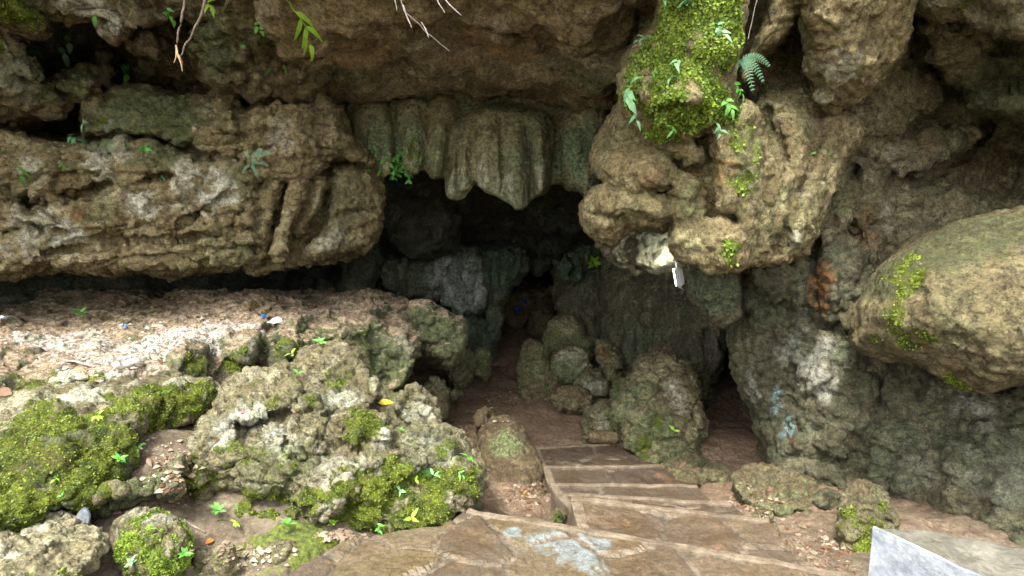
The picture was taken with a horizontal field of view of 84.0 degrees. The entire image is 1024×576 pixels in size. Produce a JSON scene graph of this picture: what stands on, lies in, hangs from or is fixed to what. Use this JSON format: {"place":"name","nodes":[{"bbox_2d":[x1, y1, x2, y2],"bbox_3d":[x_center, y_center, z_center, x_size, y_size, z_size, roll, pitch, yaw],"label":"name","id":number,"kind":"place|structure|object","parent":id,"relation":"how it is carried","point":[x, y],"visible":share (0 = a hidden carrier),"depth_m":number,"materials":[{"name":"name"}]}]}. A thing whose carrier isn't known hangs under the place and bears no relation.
{"place":"outdoors","nodes":[
{"label":"outdoors","id":0,"kind":"place"},
{"bbox_2d":[0,21,741,356],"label":"cave wall","id":1,"kind":"structure","parent":0,"point":[83,36],"depth_m":7.22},
{"bbox_2d":[57,29,73,67],"bbox_3d":[-4.581,-2.456,5.826,0.182,0.424,0.150,0,8,0],"label":"seedling","id":2,"kind":"object","parent":1,"relation":"attached to","point":[61,50],"visible":0.96,"depth_m":5.81,"materials":[{"name":"green plant"}]},
{"bbox_2d":[0,0,340,132],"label":"rock brow","id":3,"kind":"object","parent":1,"relation":"attached to","point":[140,36],"visible":0.71,"depth_m":5.19,"materials":[{"name":"stone"}]},
{"bbox_2d":[89,6,98,24],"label":"seedling","id":4,"kind":"object","parent":3,"relation":"attached to","point":[94,19],"visible":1,"depth_m":4.45,"materials":[{"name":"green plant"}]},
{"bbox_2d":[117,63,131,75],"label":"sprig","id":5,"kind":"object","parent":3,"relation":"hanging from","point":[125,67],"visible":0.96,"depth_m":6.05,"materials":[{"name":"green plant"}]},
{"bbox_2d":[162,4,175,26],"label":"seedling","id":6,"kind":"object","parent":3,"relation":"attached to","point":[170,17],"visible":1,"depth_m":4.54,"materials":[{"name":"green plant"}]},
{"bbox_2d":[204,0,215,16],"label":"seedling","id":7,"kind":"object","parent":3,"relation":"attached to","point":[212,9],"visible":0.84,"depth_m":4.62,"materials":[{"name":"green plant"}]},
{"bbox_2d":[250,22,263,36],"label":"seedling","id":8,"kind":"object","parent":3,"relation":"attached to","point":[256,28],"visible":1,"depth_m":4.66,"materials":[{"name":"green plant"}]},
{"bbox_2d":[0,82,386,282],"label":"rock overhang","id":9,"kind":"object","parent":1,"relation":"attached to","point":[312,193],"visible":0.98,"depth_m":5.50,"materials":[{"name":"stone"}]},
{"bbox_2d":[14,159,30,184],"bbox_3d":[-4.487,-1.062,5.218,0.107,0.253,0.202,-5,9,-31],"label":"seedling","id":10,"kind":"object","parent":9,"relation":"on","point":[22,179],"visible":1,"depth_m":5.18,"materials":[{"name":"green plant"}]},
{"bbox_2d":[67,134,88,143],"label":"sprig","id":11,"kind":"object","parent":9,"relation":"attached to","point":[69,138],"visible":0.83,"depth_m":5.60,"materials":[{"name":"green plant"}]},
{"bbox_2d":[111,62,129,81],"bbox_3d":[-4.089,-2.237,5.947,0.236,0.245,0.079,4,9,28],"label":"seedling","id":12,"kind":"object","parent":9,"relation":"on","point":[126,77],"visible":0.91,"depth_m":5.91,"materials":[{"name":"green plant"}]},
{"bbox_2d":[138,143,151,152],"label":"seedling","id":13,"kind":"object","parent":9,"relation":"on","point":[145,148],"visible":1,"depth_m":5.46,"materials":[{"name":"green plant"}]},
{"bbox_2d":[242,148,270,176],"bbox_3d":[-2.427,-1.186,5.426,0.296,0.295,0.052,1,8,4],"label":"fern","id":14,"kind":"object","parent":9,"relation":"attached to","point":[253,160],"visible":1,"depth_m":5.42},
{"bbox_2d":[402,5,411,27],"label":"dead grass","id":15,"kind":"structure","parent":1,"relation":"attached to","point":[406,15],"depth_m":3.20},
{"bbox_2d":[578,0,918,275],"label":"hanging pillar","id":16,"kind":"structure","parent":1,"relation":"attached to","point":[756,188],"depth_m":3.85,"materials":[{"name":"stone"}]},
{"bbox_2d":[623,77,639,113],"bbox_3d":[0.734,-1.183,3.519,0.077,0.236,0.168,-1,8,-7],"label":"seedling","id":17,"kind":"object","parent":16,"relation":"attached to","point":[630,103],"visible":1,"depth_m":3.49,"materials":[{"name":"green plant"}]},
{"bbox_2d":[629,109,640,131],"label":"seedling","id":18,"kind":"object","parent":16,"relation":"attached to","point":[632,119],"visible":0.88,"depth_m":3.58,"materials":[{"name":"green plant"}]},
{"bbox_2d":[633,35,650,44],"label":"sprig","id":19,"kind":"object","parent":16,"relation":"attached to","point":[640,40],"visible":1,"depth_m":3.53,"materials":[{"name":"green plant"}]},
{"bbox_2d":[665,125,676,137],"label":"sprig","id":20,"kind":"object","parent":16,"relation":"attached to","point":[671,132],"visible":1,"depth_m":3.47,"materials":[{"name":"green plant"}]},
{"bbox_2d":[670,59,680,73],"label":"seedling","id":21,"kind":"object","parent":16,"relation":"attached to","point":[677,64],"visible":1,"depth_m":3.35,"materials":[{"name":"green plant"}]},
{"bbox_2d":[677,0,689,7],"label":"seedling","id":22,"kind":"object","parent":16,"relation":"attached to","point":[683,2],"visible":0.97,"depth_m":3.31,"materials":[{"name":"green plant"}]},
{"bbox_2d":[713,120,729,138],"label":"sprig","id":23,"kind":"object","parent":16,"relation":"attached to","point":[717,129],"visible":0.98,"depth_m":3.60,"materials":[{"name":"green plant"}]},
{"bbox_2d":[714,21,731,41],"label":"sprig","id":24,"kind":"object","parent":16,"relation":"attached to","point":[718,30],"visible":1,"depth_m":3.33,"materials":[{"name":"green plant"}]},
{"bbox_2d":[721,98,738,119],"bbox_3d":[1.347,-1.113,3.550,0.118,0.155,0.068,5,9,36],"label":"seedling","id":25,"kind":"object","parent":16,"relation":"attached to","point":[728,107],"visible":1,"depth_m":3.54,"materials":[{"name":"green plant"}]},
{"bbox_2d":[729,81,743,104],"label":"seedling","id":26,"kind":"object","parent":16,"relation":"attached to","point":[737,86],"visible":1,"depth_m":3.64,"materials":[{"name":"green plant"}]},
{"bbox_2d":[734,52,769,90],"bbox_3d":[1.517,-1.357,3.592,0.218,0.257,0.062,2,8,15],"label":"fern","id":27,"kind":"object","parent":16,"relation":"attached to","point":[744,59],"visible":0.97,"depth_m":3.58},
{"bbox_2d":[914,0,1023,132],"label":"roof ledge","id":28,"kind":"object","parent":1,"relation":"attached to","point":[974,51],"visible":0.96,"depth_m":4.34,"materials":[{"name":"brown stone"}]},
{"bbox_2d":[298,169,601,292],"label":"ceiling","id":29,"kind":"structure","parent":0,"point":[427,220],"depth_m":8.29,"materials":[{"name":"stone"}]},
{"bbox_2d":[252,0,656,111],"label":"cave ceiling","id":30,"kind":"structure","parent":0,"point":[554,54],"depth_m":5.04,"materials":[{"name":"stone"}]},
{"bbox_2d":[174,0,185,71],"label":"hanging root","id":31,"kind":"object","parent":30,"relation":"hanging from","point":[178,30],"visible":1,"depth_m":4.17,"materials":[{"name":"brown plant"}]},
{"bbox_2d":[180,0,206,55],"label":"hanging root","id":32,"kind":"object","parent":30,"relation":"hanging from","point":[199,18],"visible":1,"depth_m":4.28,"materials":[{"name":"brown plant"}]},
{"bbox_2d":[286,0,321,59],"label":"sprig","id":33,"kind":"object","parent":30,"relation":"hanging from","point":[304,17],"visible":1,"depth_m":4.26,"materials":[{"name":"green plant"}]},
{"bbox_2d":[400,0,448,50],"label":"dead twig","id":34,"kind":"object","parent":30,"relation":"hanging from","point":[421,26],"visible":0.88,"depth_m":3.28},
{"bbox_2d":[345,94,611,209],"bbox_3d":[-0.543,-1.852,6.991,3.880,1.780,1.900,0,8,0],"label":"stalactite curtain","id":35,"kind":"object","parent":30,"relation":"hanging from","point":[519,153],"visible":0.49,"depth_m":6.54,"materials":[{"name":"stone"}]},
{"bbox_2d":[364,146,422,183],"bbox_3d":[-1.391,-1.402,6.509,0.723,0.432,0.352,-2,8,-13],"label":"hanging bush","id":36,"kind":"object","parent":35,"relation":"hanging from","point":[398,163],"visible":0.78,"depth_m":6.48,"materials":[{"name":"green plant"}]},
{"bbox_2d":[139,370,855,574],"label":"gravel","id":37,"kind":"structure","parent":0,"point":[339,533],"depth_m":2.89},
{"bbox_2d":[161,487,170,493],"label":"fallen leaf","id":38,"kind":"object","parent":37,"relation":"on","point":[166,490],"visible":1,"depth_m":2.65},
{"bbox_2d":[472,406,494,434],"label":"cave rock","id":39,"kind":"object","parent":37,"relation":"on","point":[480,417],"visible":0.69,"depth_m":5.97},
{"bbox_2d":[72,326,1023,575],"bbox_3d":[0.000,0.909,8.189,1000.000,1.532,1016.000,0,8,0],"label":"ground","id":40,"kind":"structure","parent":0,"point":[730,440],"depth_m":4.16,"materials":[{"name":"brown soil"}]},
{"bbox_2d":[0,510,110,575],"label":"white rock","id":41,"kind":"object","parent":40,"relation":"on","point":[61,543],"visible":0.8,"depth_m":2.24,"materials":[{"name":"stone"}]},
{"bbox_2d":[76,506,90,524],"bbox_3d":[-1.914,1.012,2.530,0.070,0.080,0.017,4,-3,-18],"label":"stone chip","id":42,"kind":"object","parent":41,"relation":"on","point":[83,514],"visible":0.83,"depth_m":2.53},
{"bbox_2d":[0,374,219,532],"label":"mossy boulder","id":43,"kind":"object","parent":40,"relation":"on","point":[48,432],"visible":0.83,"depth_m":2.82,"materials":[{"name":"plant"}]},
{"bbox_2d":[48,370,90,383],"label":"cave rock","id":44,"kind":"object","parent":43,"relation":"on","point":[77,376],"visible":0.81,"depth_m":3.73,"materials":[{"name":"white stone"}]},
{"bbox_2d":[92,410,102,420],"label":"sprig","id":45,"kind":"object","parent":43,"relation":"on","point":[97,417],"visible":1,"depth_m":2.88,"materials":[{"name":"yellow plant"}]},
{"bbox_2d":[92,479,131,505],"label":"cave rock","id":46,"kind":"object","parent":43,"relation":"on","point":[115,490],"visible":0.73,"depth_m":2.55,"materials":[{"name":"stone"}]},
{"bbox_2d":[111,453,127,462],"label":"seedling","id":47,"kind":"object","parent":43,"relation":"on","point":[119,458],"visible":1,"depth_m":2.74,"materials":[{"name":"green plant"}]},
{"bbox_2d":[90,469,186,521],"bbox_3d":[-1.858,1.012,2.784,0.610,0.321,0.309,0,8,0],"label":"cave rock","id":48,"kind":"object","parent":40,"relation":"on","point":[136,496],"visible":0.5,"depth_m":2.68,"materials":[{"name":"stone"}]},
{"bbox_2d":[146,458,151,466],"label":"fallen leaf","id":49,"kind":"object","parent":40,"relation":"on","point":[149,461],"visible":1,"depth_m":2.93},
{"bbox_2d":[107,505,194,575],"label":"mossy rock","id":50,"kind":"object","parent":40,"relation":"on","point":[155,551],"visible":0.94,"depth_m":2.39,"materials":[{"name":"stone"}]},
{"bbox_2d":[125,554,136,566],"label":"seedling","id":51,"kind":"object","parent":50,"relation":"on","point":[131,560],"visible":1,"depth_m":2.33,"materials":[{"name":"green plant"}]},
{"bbox_2d":[178,547,193,557],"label":"seedling","id":52,"kind":"object","parent":50,"relation":"on","point":[184,551],"visible":1,"depth_m":2.39,"materials":[{"name":"green plant"}]},
{"bbox_2d":[164,453,188,480],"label":"cave rock","id":53,"kind":"object","parent":40,"relation":"on","point":[183,461],"visible":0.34,"depth_m":2.83,"materials":[{"name":"stone"}]},
{"bbox_2d":[183,519,205,532],"bbox_3d":[-1.551,1.164,2.780,0.110,0.073,0.012,0,8,3],"label":"stick","id":54,"kind":"object","parent":40,"relation":"on","point":[197,528],"visible":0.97,"depth_m":2.78,"materials":[{"name":"wood"}]},
{"bbox_2d":[205,538,213,543],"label":"fallen leaf","id":55,"kind":"object","parent":40,"relation":"on","point":[209,540],"visible":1,"depth_m":2.73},
{"bbox_2d":[191,544,240,575],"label":"cave rock","id":56,"kind":"object","parent":40,"relation":"on","point":[211,566],"visible":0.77,"depth_m":2.51,"materials":[{"name":"stone"}]},
{"bbox_2d":[208,502,226,515],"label":"seedling","id":57,"kind":"object","parent":40,"relation":"on","point":[217,507],"visible":1,"depth_m":2.85,"materials":[{"name":"green plant"}]},
{"bbox_2d":[0,286,468,396],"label":"ledge bank","id":58,"kind":"structure","parent":40,"relation":"on","point":[392,336],"depth_m":5.55,"materials":[{"name":"stone"}]},
{"bbox_2d":[0,387,11,395],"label":"fallen leaf","id":59,"kind":"object","parent":58,"relation":"on","point":[5,391],"visible":1,"depth_m":3.62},
{"bbox_2d":[62,359,95,367],"bbox_3d":[-3.029,0.525,3.982,0.315,0.039,0.024,2,8,18],"label":"stick","id":60,"kind":"object","parent":58,"relation":"on","point":[81,363],"visible":1,"depth_m":3.98,"materials":[{"name":"wood"}]},
{"bbox_2d":[70,307,88,321],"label":"seedling","id":61,"kind":"object","parent":58,"relation":"on","point":[81,311],"visible":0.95,"depth_m":5.68,"materials":[{"name":"green plant"}]},
{"bbox_2d":[0,313,233,381],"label":"gravel","id":62,"kind":"structure","parent":58,"relation":"on","point":[155,347],"depth_m":4.64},
{"bbox_2d":[112,357,142,369],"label":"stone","id":63,"kind":"object","parent":58,"relation":"on","point":[137,362],"visible":1,"depth_m":3.96,"materials":[{"name":"white stone"}]},
{"bbox_2d":[266,317,281,323],"bbox_3d":[-2.226,0.308,5.404,0.128,0.049,0.199,11,17,39],"label":"plastic scrap","id":64,"kind":"object","parent":58,"relation":"on","point":[275,320],"visible":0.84,"depth_m":5.36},
{"bbox_2d":[231,520,239,526],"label":"sprig","id":65,"kind":"object","parent":40,"relation":"on","point":[235,523],"visible":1,"depth_m":2.80,"materials":[{"name":"yellow plant"}]},
{"bbox_2d":[238,539,297,564],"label":"cave rock","id":66,"kind":"object","parent":40,"relation":"on","point":[285,547],"visible":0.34,"depth_m":2.63,"materials":[{"name":"stone"}]},
{"bbox_2d":[280,517,295,525],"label":"seedling","id":67,"kind":"object","parent":40,"relation":"on","point":[288,521],"visible":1,"depth_m":2.81,"materials":[{"name":"green plant"}]},
{"bbox_2d":[316,531,344,548],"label":"cave rock","id":68,"kind":"object","parent":40,"relation":"on","point":[332,543],"visible":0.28,"depth_m":2.78,"materials":[{"name":"stone"}]},
{"bbox_2d":[328,519,338,528],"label":"seedling","id":69,"kind":"object","parent":40,"relation":"on","point":[333,522],"visible":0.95,"depth_m":2.94,"materials":[{"name":"green plant"}]},
{"bbox_2d":[185,338,489,533],"bbox_3d":[-1.199,1.037,3.921,1.910,1.298,2.561,-5,9,-33],"label":"rugged boulder","id":70,"kind":"object","parent":40,"relation":"on","point":[326,441],"visible":0.84,"depth_m":3.13,"materials":[{"name":"stone"}]},
{"bbox_2d":[313,337,325,343],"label":"seedling","id":71,"kind":"object","parent":70,"relation":"on","point":[319,340],"visible":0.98,"depth_m":3.96,"materials":[{"name":"green plant"}]},
{"bbox_2d":[375,523,383,534],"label":"sprig","id":72,"kind":"object","parent":70,"relation":"on","point":[379,527],"visible":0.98,"depth_m":2.91,"materials":[{"name":"green plant"}]},
{"bbox_2d":[378,399,393,404],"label":"fallen leaf","id":73,"kind":"object","parent":70,"relation":"on","point":[383,402],"visible":0.89,"depth_m":3.74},
{"bbox_2d":[396,484,405,495],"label":"seedling","id":74,"kind":"object","parent":70,"relation":"on","point":[401,490],"visible":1,"depth_m":3.01,"materials":[{"name":"green plant"}]},
{"bbox_2d":[404,507,418,521],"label":"seedling","id":75,"kind":"object","parent":70,"relation":"on","point":[414,512],"visible":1,"depth_m":2.90,"materials":[{"name":"yellow plant"}]},
{"bbox_2d":[419,468,433,477],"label":"fern","id":76,"kind":"object","parent":70,"relation":"on","point":[428,474],"visible":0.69,"depth_m":3.15,"materials":[{"name":"green plant"}]},
{"bbox_2d":[430,468,439,482],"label":"sprig","id":77,"kind":"object","parent":70,"relation":"on","point":[431,470],"visible":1,"depth_m":3.05,"materials":[{"name":"green plant"}]},
{"bbox_2d":[461,453,472,461],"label":"sprig","id":78,"kind":"object","parent":70,"relation":"on","point":[470,458],"visible":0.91,"depth_m":3.26,"materials":[{"name":"green plant"}]},
{"bbox_2d":[423,375,450,420],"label":"cave rock","id":79,"kind":"object","parent":40,"relation":"on","point":[436,387],"visible":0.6,"depth_m":6.48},
{"bbox_2d":[448,387,463,402],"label":"cave rock","id":80,"kind":"object","parent":40,"relation":"on","point":[455,393],"visible":0.73,"depth_m":7.26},
{"bbox_2d":[447,348,476,388],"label":"cave rock","id":81,"kind":"object","parent":40,"relation":"on","point":[463,372],"visible":0.71,"depth_m":8.25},
{"bbox_2d":[473,347,491,380],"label":"cave rock","id":82,"kind":"object","parent":40,"relation":"on","point":[483,369],"visible":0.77,"depth_m":8.43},
{"bbox_2d":[378,242,602,361],"bbox_3d":[-0.403,0.209,10.239,4.134,2.452,1.697,-3,8,-22],"label":"flowstone","id":83,"kind":"object","parent":40,"relation":"on","point":[467,281],"visible":0.7,"depth_m":9.70,"materials":[{"name":"stone"}]},
{"bbox_2d":[586,255,600,267],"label":"seedling","id":84,"kind":"object","parent":83,"relation":"on","point":[592,262],"visible":0.98,"depth_m":10.04,"materials":[{"name":"green plant"}]},
{"bbox_2d":[147,441,861,575],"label":"leaf litter","id":85,"kind":"object","parent":40,"relation":"on","point":[830,555],"visible":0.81,"depth_m":3.53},
{"bbox_2d":[475,413,546,497],"bbox_3d":[-0.003,1.711,5.236,0.735,0.849,2.030,0,8,0],"label":"cave rock","id":86,"kind":"object","parent":40,"relation":"on","point":[513,456],"visible":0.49,"depth_m":5.06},
{"bbox_2d":[502,278,556,334],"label":"passage rocks","id":87,"kind":"object","parent":40,"relation":"on","point":[536,313],"visible":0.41,"depth_m":13.08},
{"bbox_2d":[514,306,520,313],"bbox_3d":[0.125,0.505,13.114,0.165,0.186,0.103,-7,15,-12],"label":"plastic scrap","id":88,"kind":"object","parent":87,"relation":"on","point":[517,308],"visible":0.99,"depth_m":13.07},
{"bbox_2d":[515,338,560,400],"bbox_3d":[0.371,1.289,8.395,0.666,1.010,1.007,0,8,0],"label":"cave rock","id":89,"kind":"object","parent":40,"relation":"on","point":[536,377],"visible":0.82,"depth_m":8.18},
{"bbox_2d":[547,508,567,523],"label":"cave rock","id":90,"kind":"object","parent":40,"relation":"on","point":[558,515],"visible":0.63,"depth_m":3.49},
{"bbox_2d":[542,312,594,362],"bbox_3d":[0.939,0.917,9.477,0.928,1.019,0.709,0,8,0],"label":"cave rock","id":91,"kind":"object","parent":40,"relation":"on","point":[562,330],"visible":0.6,"depth_m":9.24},
{"bbox_2d":[549,344,592,385],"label":"cave rock","id":92,"kind":"object","parent":40,"relation":"on","point":[569,363],"visible":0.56,"depth_m":8.34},
{"bbox_2d":[550,384,594,414],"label":"cave rock","id":93,"kind":"object","parent":40,"relation":"on","point":[575,399],"visible":0.78,"depth_m":7.23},
{"bbox_2d":[573,367,610,397],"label":"cave rock","id":94,"kind":"object","parent":40,"relation":"on","point":[595,382],"visible":0.71,"depth_m":7.92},
{"bbox_2d":[579,399,621,437],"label":"cave rock","id":95,"kind":"object","parent":40,"relation":"on","point":[598,415],"visible":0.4,"depth_m":6.47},
{"bbox_2d":[581,430,622,446],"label":"cave rock","id":96,"kind":"object","parent":40,"relation":"on","point":[610,438],"visible":0.87,"depth_m":6.04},
{"bbox_2d":[594,338,624,388],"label":"cave rock","id":97,"kind":"object","parent":40,"relation":"on","point":[609,360],"visible":0.65,"depth_m":8.25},
{"bbox_2d":[609,377,624,400],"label":"cave rock","id":98,"kind":"object","parent":40,"relation":"on","point":[616,387],"visible":0.35,"depth_m":7.32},
{"bbox_2d":[611,344,708,467],"bbox_3d":[1.689,1.421,6.442,1.030,1.430,1.700,3,8,19],"label":"cave rock","id":99,"kind":"object","parent":40,"relation":"on","point":[659,393],"visible":0.82,"depth_m":6.00,"materials":[{"name":"stone"}]},
{"bbox_2d":[535,443,800,564],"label":"stone stairs","id":100,"kind":"structure","parent":40,"relation":"on","point":[619,488],"depth_m":3.76,"materials":[{"name":"stone"}]},
{"bbox_2d":[662,464,703,487],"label":"cave rock","id":101,"kind":"object","parent":40,"relation":"on","point":[688,477],"visible":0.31,"depth_m":5.23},
{"bbox_2d":[697,463,732,483],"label":"cave rock","id":102,"kind":"object","parent":40,"relation":"on","point":[716,473],"visible":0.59,"depth_m":5.27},
{"bbox_2d":[750,508,780,535],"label":"cave rock","id":103,"kind":"object","parent":40,"relation":"on","point":[770,514],"visible":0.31,"depth_m":3.81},
{"bbox_2d":[730,462,818,516],"bbox_3d":[2.255,1.745,4.850,0.752,0.478,1.327,4,8,25],"label":"cave rock","id":104,"kind":"object","parent":40,"relation":"on","point":[792,486],"visible":0.72,"depth_m":4.58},
{"bbox_2d":[812,487,841,510],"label":"cave rock","id":105,"kind":"object","parent":40,"relation":"on","point":[826,498],"visible":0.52,"depth_m":4.29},
{"bbox_2d":[834,478,900,552],"bbox_3d":[2.396,1.650,3.843,0.365,0.719,0.739,7,10,42],"label":"cave rock","id":106,"kind":"object","parent":40,"relation":"on","point":[864,507],"visible":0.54,"depth_m":3.67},
{"bbox_2d":[820,16,1023,376],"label":"recess wall","id":107,"kind":"structure","parent":40,"relation":"on","point":[930,152],"depth_m":5.16,"materials":[{"name":"brown stone"}]},
{"bbox_2d":[868,526,1023,575],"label":"concrete parapet","id":108,"kind":"structure","parent":40,"relation":"on","point":[894,552],"depth_m":1.97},
{"bbox_2d":[288,508,845,575],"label":"pavement","id":109,"kind":"structure","parent":0,"point":[471,542],"depth_m":2.68,"materials":[{"name":"stone"}]},
{"bbox_2d":[549,231,726,413],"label":"wall","id":110,"kind":"structure","parent":0,"point":[629,298],"depth_m":8.41,"materials":[{"name":"stone"}]},
{"bbox_2d":[672,259,688,290],"bbox_3d":[1.527,-0.203,5.115,0.154,0.463,0.219,4,8,27],"label":"floodlight","id":111,"kind":"object","parent":110,"relation":"attached to","point":[678,277],"visible":0.83,"depth_m":5.06,"materials":[{"name":"white"}]},
{"bbox_2d":[683,235,1023,545],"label":"wall","id":112,"kind":"structure","parent":0,"point":[822,405],"depth_m":4.76,"materials":[{"name":"stone"}]},
{"bbox_2d":[848,205,1023,394],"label":"round boulder","id":113,"kind":"object","parent":112,"relation":"on","point":[945,303],"visible":1,"depth_m":3.38,"materials":[{"name":"yellow stone"}]}
]}

